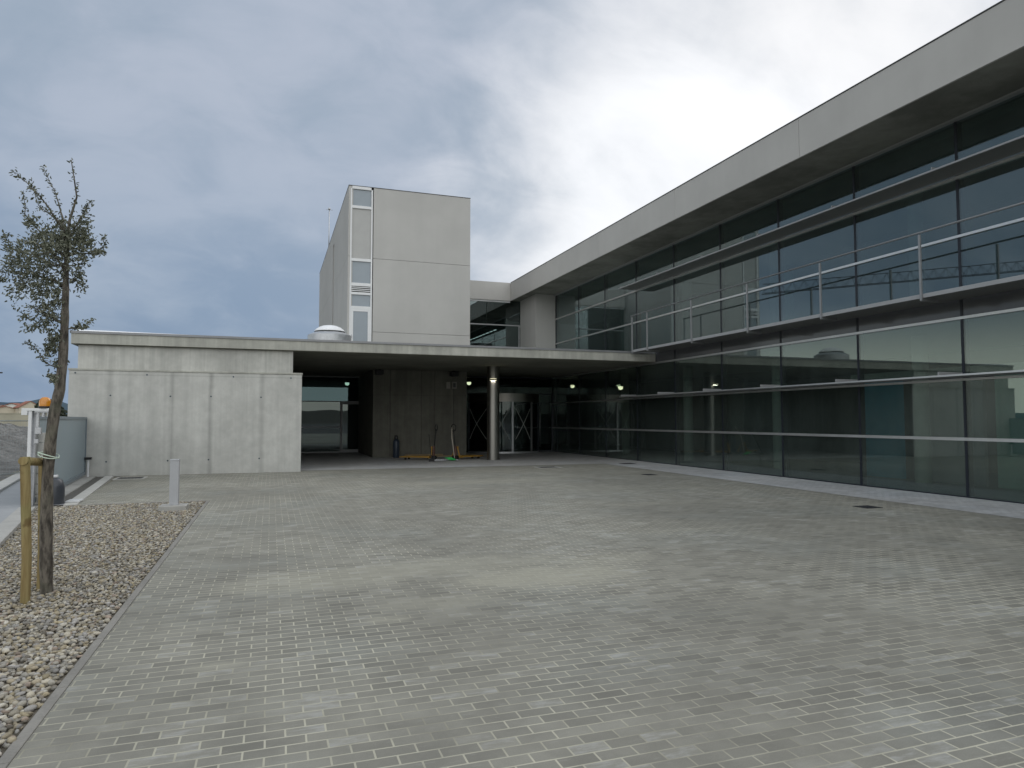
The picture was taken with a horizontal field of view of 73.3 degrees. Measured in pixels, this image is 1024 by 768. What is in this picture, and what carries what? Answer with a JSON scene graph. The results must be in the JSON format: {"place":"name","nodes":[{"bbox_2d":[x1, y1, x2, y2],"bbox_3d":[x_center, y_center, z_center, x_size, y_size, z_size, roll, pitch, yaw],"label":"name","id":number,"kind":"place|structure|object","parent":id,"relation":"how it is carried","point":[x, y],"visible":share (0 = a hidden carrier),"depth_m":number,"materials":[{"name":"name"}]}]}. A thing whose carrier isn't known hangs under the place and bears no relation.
{"place":"outdoors","nodes":[
{"label":"outdoors","id":0,"kind":"place"},
{"bbox_2d":[0,481,20,522],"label":"sidewalk","id":1,"kind":"structure","parent":0,"point":[10,500],"depth_m":13.83,"materials":[{"name":"grey concrete"}]},
{"bbox_2d":[33,476,95,507],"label":"gate track slab","id":2,"kind":"structure","parent":1,"relation":"on","point":[71,487],"depth_m":17.46,"materials":[{"name":"concrete"}]},
{"bbox_2d":[34,433,45,503],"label":"block pier","id":3,"kind":"structure","parent":2,"relation":"on","point":[40,444],"depth_m":13.45,"materials":[{"name":"concrete"}]},
{"bbox_2d":[53,475,66,504],"bbox_3d":[-8.970,2.066,13.460,0.520,0.568,0.400,1,-3,-19],"label":"gate motor","id":4,"kind":"object","parent":2,"relation":"on","point":[59,491],"visible":0.59,"depth_m":13.38,"materials":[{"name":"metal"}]},
{"bbox_2d":[34,416,86,501],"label":"sliding gate","id":5,"kind":"structure","parent":2,"relation":"on","point":[70,465],"depth_m":17.38,"materials":[{"name":"grey metal"}]},
{"bbox_2d":[84,457,91,476],"bbox_3d":[-12.261,2.413,19.875,0.190,0.590,0.120,1,-3,-19],"label":"stop post","id":6,"kind":"object","parent":2,"relation":"on","point":[87,458],"visible":0.91,"depth_m":19.85,"materials":[{"name":"white plastic"}]},
{"bbox_2d":[0,423,27,479],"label":"terrain rubble","id":7,"kind":"object","parent":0,"point":[19,434],"visible":0.09,"depth_m":32.46,"materials":[{"name":"grey stone"}]},
{"bbox_2d":[0,399,67,413],"bbox_3d":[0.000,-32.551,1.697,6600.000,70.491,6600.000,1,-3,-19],"label":"hills","id":8,"kind":"structure","parent":0,"point":[65,406],"depth_m":2092.53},
{"bbox_2d":[0,501,204,757],"bbox_3d":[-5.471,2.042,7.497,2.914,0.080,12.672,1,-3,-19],"label":"gravel","id":9,"kind":"structure","parent":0,"point":[164,529],"depth_m":6.76,"materials":[{"name":"grey gravel"}]},
{"bbox_2d":[18,451,59,604],"bbox_3d":[-4.428,1.364,6.476,0.236,1.449,0.724,1,-3,-19],"label":"tree stake","id":10,"kind":"object","parent":9,"relation":"on","point":[26,463],"visible":0.75,"depth_m":6.18,"materials":[{"name":"brown wood"}]},
{"bbox_2d":[0,158,108,595],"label":"young oak tree","id":11,"kind":"object","parent":9,"relation":"on","point":[64,243],"visible":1,"depth_m":6.50,"materials":[{"name":"green plant"}]},
{"bbox_2d":[158,459,188,511],"bbox_3d":[-6.202,1.888,12.634,0.460,1.005,0.400,1,-3,-19],"label":"bollard light","id":12,"kind":"object","parent":9,"relation":"on","point":[174,504],"visible":0.84,"depth_m":12.56,"materials":[{"name":"metal"}]},
{"bbox_2d":[0,0,1000,403],"label":"sky","id":13,"kind":"structure","parent":0,"point":[212,142],"materials":[{"name":"grey"}]},
{"bbox_2d":[0,464,1020,518],"bbox_3d":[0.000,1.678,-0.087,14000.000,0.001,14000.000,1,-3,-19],"label":"ground","id":14,"kind":"structure","parent":0,"point":[111,480],"depth_m":19.07,"materials":[{"name":"grey concrete"}]},
{"bbox_2d":[0,406,14,412],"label":"house","id":15,"kind":"structure","parent":14,"relation":"on","point":[5,409],"depth_m":296.95,"materials":[{"name":"beige paint"}]},
{"bbox_2d":[0,473,19,491],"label":"pale kerb","id":16,"kind":"structure","parent":14,"relation":"on","point":[6,483],"depth_m":17.42,"materials":[{"name":"concrete"}]},
{"bbox_2d":[0,403,19,407],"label":"house","id":17,"kind":"structure","parent":14,"relation":"on","point":[12,405],"depth_m":325.78,"materials":[{"name":"white paint"}]},
{"bbox_2d":[0,420,27,474],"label":"site fence","id":18,"kind":"object","parent":14,"relation":"on","point":[13,440],"visible":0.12,"depth_m":19.61,"materials":[{"name":"metal"}]},
{"bbox_2d":[0,507,35,547],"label":"kerb","id":19,"kind":"structure","parent":14,"relation":"on","point":[10,524],"depth_m":10.46,"materials":[{"name":"concrete"}]},
{"bbox_2d":[0,413,46,426],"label":"garden wall","id":20,"kind":"structure","parent":14,"relation":"on","point":[11,416],"depth_m":120.22,"materials":[{"name":"beige concrete"}]},
{"bbox_2d":[13,401,35,412],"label":"house","id":21,"kind":"structure","parent":14,"relation":"on","point":[28,404],"depth_m":296.76,"materials":[{"name":"beige paint"}]},
{"bbox_2d":[21,408,48,506],"bbox_3d":[-9.043,1.399,13.106,0.526,1.870,0.205,1,-3,-19],"label":"gate portal","id":22,"kind":"object","parent":14,"relation":"on","point":[34,429],"visible":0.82,"depth_m":13.08,"materials":[{"name":"metal"}]},
{"bbox_2d":[38,397,50,407],"bbox_3d":[-8.950,0.357,13.185,0.230,0.218,0.230,1,-3,-19],"label":"warning beacon","id":23,"kind":"object","parent":22,"relation":"on","point":[44,402],"visible":0.88,"depth_m":13.11,"materials":[{"name":"orange plastic"}]},
{"bbox_2d":[60,406,67,416],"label":"broadleaf tree","id":24,"kind":"object","parent":14,"relation":"on","point":[63,412],"visible":0.06,"depth_m":128.33,"materials":[{"name":"green plant"}]},
{"bbox_2d":[53,477,102,505],"bbox_3d":[-10.383,2.566,16.652,0.239,0.068,7.667,1,-3,-25],"label":"gate track channel","id":25,"kind":"object","parent":14,"relation":"on","point":[73,494],"visible":0.36,"depth_m":16.43,"materials":[{"name":"black metal"}]},
{"bbox_2d":[63,476,113,505],"bbox_3d":[-10.166,2.556,16.728,0.219,0.096,7.665,1,-3,-25],"label":"gate track edging","id":26,"kind":"object","parent":14,"relation":"on","point":[96,486],"visible":0.71,"depth_m":16.15,"materials":[{"name":"concrete"}]},
{"bbox_2d":[65,499,83,501],"bbox_3d":[-8.769,2.335,13.783,0.250,0.032,0.320,1,-3,-19],"label":"cover plate","id":27,"kind":"object","parent":26,"relation":"on","point":[74,500],"visible":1,"depth_m":13.67,"materials":[{"name":"grey metal"}]},
{"bbox_2d":[0,500,208,767],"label":"kerb edging","id":28,"kind":"object","parent":14,"relation":"on","point":[17,745],"visible":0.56,"depth_m":4.61,"materials":[{"name":"concrete"}]},
{"bbox_2d":[68,368,302,476],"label":"concrete wall","id":29,"kind":"structure","parent":14,"relation":"on","point":[146,422],"depth_m":20.96,"materials":[{"name":"grey concrete"}]},
{"bbox_2d":[78,345,292,372],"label":"support wall","id":30,"kind":"structure","parent":14,"relation":"on","point":[142,358],"depth_m":21.15,"materials":[{"name":"concrete"}]},
{"bbox_2d":[70,329,655,380],"bbox_3d":[-5.874,-0.915,29.534,19.520,0.467,13.330,1,-3,-19],"label":"entrance canopy","id":31,"kind":"object","parent":30,"relation":"on","point":[313,357],"visible":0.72,"depth_m":24.67,"materials":[{"name":"concrete"}]},
{"bbox_2d":[308,325,350,340],"bbox_3d":[-6.869,-1.702,25.901,1.600,1.015,1.600,1,-3,-19],"label":"roof skylight","id":32,"kind":"object","parent":31,"relation":"on","point":[328,332],"visible":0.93,"depth_m":25.35,"materials":[{"name":"metal"}]},
{"bbox_2d":[375,369,383,374],"bbox_3d":[-5.798,-0.525,30.054,0.340,0.258,0.340,1,-3,-19],"label":"soffit speaker","id":33,"kind":"object","parent":31,"relation":"attached to","point":[379,372],"visible":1,"depth_m":29.91},
{"bbox_2d":[319,185,470,344],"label":"stair tower","id":34,"kind":"structure","parent":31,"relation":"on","point":[395,267],"depth_m":31.10,"materials":[{"name":"grey concrete"}]},
{"bbox_2d":[326,207,330,245],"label":"lightning rod","id":35,"kind":"object","parent":34,"relation":"on","point":[329,208],"visible":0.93,"depth_m":43.65,"materials":[{"name":"metal"}]},
{"bbox_2d":[351,309,369,340],"bbox_3d":[-6.657,-2.138,30.156,0.838,2.290,0.080,1,-3,-19],"label":"door frame","id":36,"kind":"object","parent":34,"relation":"in","point":[361,310],"depth_m":30.19,"materials":[{"name":"white metal"}]},
{"bbox_2d":[353,311,367,340],"bbox_3d":[-6.653,-2.109,30.145,0.650,2.170,0.020,1,-3,-19],"label":"door panel","id":37,"kind":"structure","parent":34,"relation":"in","point":[360,319],"depth_m":30.16,"materials":[{"name":"grey metal"}]},
{"bbox_2d":[349,186,372,341],"bbox_3d":[-6.663,-4.867,30.317,0.970,7.757,0.121,1,-3,-19],"label":"window frame","id":38,"kind":"structure","parent":34,"relation":"in","point":[353,187],"depth_m":30.29,"materials":[{"name":"white metal"}]},
{"bbox_2d":[450,371,458,376],"bbox_3d":[-2.626,-0.468,31.161,0.340,0.258,0.340,1,-3,-19],"label":"soffit speaker","id":39,"kind":"object","parent":31,"relation":"attached to","point":[454,374],"visible":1,"depth_m":31.02},
{"bbox_2d":[301,375,358,452],"bbox_3d":[-10.516,1.558,36.422,6.200,4.020,4.235,1,-3,-19],"label":"glazed side entrance","id":40,"kind":"object","parent":14,"relation":"on","point":[329,414],"visible":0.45,"depth_m":34.68,"materials":[{"name":"paint"}]},
{"bbox_2d":[301,427,339,451],"bbox_3d":[-9.964,2.779,34.353,2.640,1.205,0.020,1,-3,-19],"label":"window","id":41,"kind":"structure","parent":40,"relation":"in","point":[312,439],"depth_m":34.47,"materials":[{"name":"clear glass"}]},
{"bbox_2d":[301,402,339,426],"bbox_3d":[-9.964,1.514,34.419,2.640,1.250,0.020,1,-3,-19],"label":"window","id":42,"kind":"structure","parent":40,"relation":"in","point":[314,414],"depth_m":34.53,"materials":[{"name":"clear glass"}]},
{"bbox_2d":[302,377,358,400],"bbox_3d":[-9.176,0.260,34.761,4.310,1.200,0.020,1,-3,-19],"label":"window","id":43,"kind":"structure","parent":40,"relation":"in","point":[313,388],"depth_m":34.75,"materials":[{"name":"blue glass"}]},
{"bbox_2d":[340,402,358,450],"bbox_3d":[-8.160,2.170,35.014,1.140,2.490,0.085,1,-3,-19],"label":"door","id":44,"kind":"structure","parent":40,"relation":"in","point":[341,403],"depth_m":34.84,"materials":[{"name":"paint"}]},
{"bbox_2d":[466,376,552,451],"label":"lobby glass wall","id":45,"kind":"structure","parent":14,"relation":"on","point":[478,440],"depth_m":45.36,"materials":[{"name":"black glass"}]},
{"bbox_2d":[470,280,555,347],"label":"wing","id":46,"kind":"structure","parent":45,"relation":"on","point":[526,322],"depth_m":37.18,"materials":[{"name":"grey concrete"}]},
{"bbox_2d":[470,301,485,323],"bbox_3d":[-2.457,-3.888,36.927,2.240,1.210,0.024,1,-3,-19],"label":"window","id":47,"kind":"structure","parent":46,"relation":"in","point":[477,309],"depth_m":37.13,"materials":[{"name":"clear glass"}]},
{"bbox_2d":[470,324,517,346],"bbox_3d":[-1.589,-1.935,37.129,4.080,2.530,0.024,1,-3,-19],"label":"window","id":48,"kind":"structure","parent":46,"relation":"in","point":[480,335],"depth_m":37.37,"materials":[{"name":"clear glass"}]},
{"bbox_2d":[487,300,519,324],"bbox_3d":[-0.112,-3.900,37.749,2.670,1.320,0.024,1,-3,-19],"label":"window","id":49,"kind":"structure","parent":46,"relation":"in","point":[497,312],"depth_m":37.61,"materials":[{"name":"black glass"}]},
{"bbox_2d":[518,326,519,346],"bbox_3d":[0.797,-1.867,37.953,0.950,2.580,0.090,1,-3,-19],"label":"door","id":50,"kind":"structure","parent":46,"relation":"in","point":[518,326],"depth_m":37.81,"materials":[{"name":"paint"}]},
{"bbox_2d":[486,0,1023,503],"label":"office building","id":51,"kind":"structure","parent":14,"relation":"on","point":[830,290],"depth_m":20.40,"materials":[{"name":"grey glass"}]},
{"bbox_2d":[618,371,622,389],"bbox_3d":[4.948,-0.152,31.359,0.220,0.852,0.220,1,-3,-19],"label":"pendant lamp","id":52,"kind":"object","parent":51,"relation":"hanging from","point":[620,386],"visible":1,"depth_m":31.29,"materials":[{"name":"glass"}]},
{"bbox_2d":[859,320,960,495],"bbox_3d":[9.212,0.568,15.984,0.024,3.770,2.729,1,-3,-19],"label":"window","id":53,"kind":"structure","parent":51,"relation":"in","point":[956,320],"depth_m":15.86,"materials":[{"name":"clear glass"}]},
{"bbox_2d":[7,464,1023,767],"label":"paving","id":54,"kind":"structure","parent":0,"point":[563,616],"depth_m":5.37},
{"bbox_2d":[112,477,145,479],"bbox_3d":[-10.801,2.672,19.471,0.770,0.031,0.740,1,-3,-19],"label":"manhole cover","id":55,"kind":"object","parent":54,"relation":"on","point":[117,478],"visible":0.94,"depth_m":19.30,"materials":[{"name":"metal"}]},
{"bbox_2d":[536,466,562,467],"bbox_3d":[1.242,2.903,23.911,0.840,0.031,0.690,1,-3,-19],"label":"manhole cover","id":56,"kind":"object","parent":54,"relation":"on","point":[549,467],"visible":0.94,"depth_m":23.75,"materials":[{"name":"metal"}]},
{"bbox_2d":[853,505,882,508],"bbox_3d":[6.734,2.336,13.028,0.380,0.031,0.350,1,-3,-19],"label":"manhole cover","id":57,"kind":"object","parent":54,"relation":"on","point":[866,506],"visible":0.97,"depth_m":13.02,"materials":[{"name":"metal"}]},
{"bbox_2d":[301,449,1023,518],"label":"pavement","id":58,"kind":"structure","parent":0,"point":[336,461],"depth_m":23.29,"materials":[{"name":"grey concrete"}]},
{"bbox_2d":[393,435,398,457],"bbox_3d":[-5.067,2.727,30.066,0.280,0.975,0.280,1,-3,-19],"label":"gas cylinder","id":59,"kind":"object","parent":58,"relation":"on","point":[395,447],"visible":1,"depth_m":29.95,"materials":[{"name":"blue paint"}]},
{"bbox_2d":[358,369,466,457],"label":"entrance wall","id":60,"kind":"structure","parent":58,"relation":"on","point":[410,409],"depth_m":30.89,"materials":[{"name":"concrete"}]},
{"bbox_2d":[452,382,456,427],"bbox_3d":[-2.637,0.942,31.333,0.220,2.080,0.086,1,-3,-19],"label":"wall box","id":61,"kind":"object","parent":60,"relation":"attached to","point":[454,385],"visible":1,"depth_m":31.34,"materials":[{"name":"plastic"}]},
{"bbox_2d":[400,424,437,459],"bbox_3d":[-3.858,2.392,28.483,1.550,1.476,0.544,-1,-3,13],"label":"pallet truck","id":62,"kind":"object","parent":58,"relation":"on","point":[432,452],"visible":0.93,"depth_m":28.26,"materials":[{"name":"yellow paint"}]},
{"bbox_2d":[428,436,434,461],"bbox_3d":[-3.290,2.555,27.564,0.260,1.058,0.672,1,-3,-19],"label":"broom","id":63,"kind":"object","parent":58,"relation":"on","point":[431,459],"visible":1,"depth_m":27.28,"materials":[{"name":"black plastic"}]},
{"bbox_2d":[426,455,451,456],"bbox_3d":[-3.530,3.222,30.738,2.700,0.057,0.207,1,-3,-19],"label":"timber plank","id":64,"kind":"object","parent":58,"relation":"on","point":[441,455],"visible":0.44,"depth_m":30.78,"materials":[{"name":"brown wood"}]},
{"bbox_2d":[405,454,442,455],"bbox_3d":[-3.924,3.155,30.656,1.700,0.057,0.207,1,-3,-19],"label":"timber plank","id":65,"kind":"object","parent":64,"relation":"on","point":[420,454],"visible":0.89,"depth_m":30.48,"materials":[{"name":"brown wood"}]},
{"bbox_2d":[435,459,457,460],"bbox_3d":[-2.719,3.059,27.662,1.110,0.060,0.060,1,-3,-11],"label":"metal pipe","id":66,"kind":"object","parent":58,"relation":"on","point":[445,460],"visible":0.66,"depth_m":27.64,"materials":[{"name":"metal"}]},
{"bbox_2d":[444,427,455,459],"bbox_3d":[-2.579,2.420,27.873,0.540,1.320,0.633,1,-3,-19],"label":"shovel","id":67,"kind":"object","parent":58,"relation":"on","point":[449,458],"visible":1,"depth_m":27.64,"materials":[{"name":"green wood"}]},
{"bbox_2d":[451,424,482,458],"bbox_3d":[-1.902,2.417,28.965,0.544,1.476,1.550,-3,-4,43],"label":"pallet truck","id":68,"kind":"object","parent":58,"relation":"on","point":[455,452],"visible":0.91,"depth_m":28.44,"materials":[{"name":"yellow paint"}]},
{"bbox_2d":[486,366,499,459],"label":"steel column","id":69,"kind":"structure","parent":58,"relation":"on","point":[492,412],"depth_m":28.31,"materials":[{"name":"silver metal"}]},
{"bbox_2d":[467,393,538,453],"bbox_3d":[-0.479,2.016,35.262,3.700,2.945,3.700,1,-3,-19],"label":"revolving door","id":70,"kind":"structure","parent":58,"relation":"on","point":[513,398],"depth_m":34.08,"materials":[{"name":"silver metal"}]}
]}

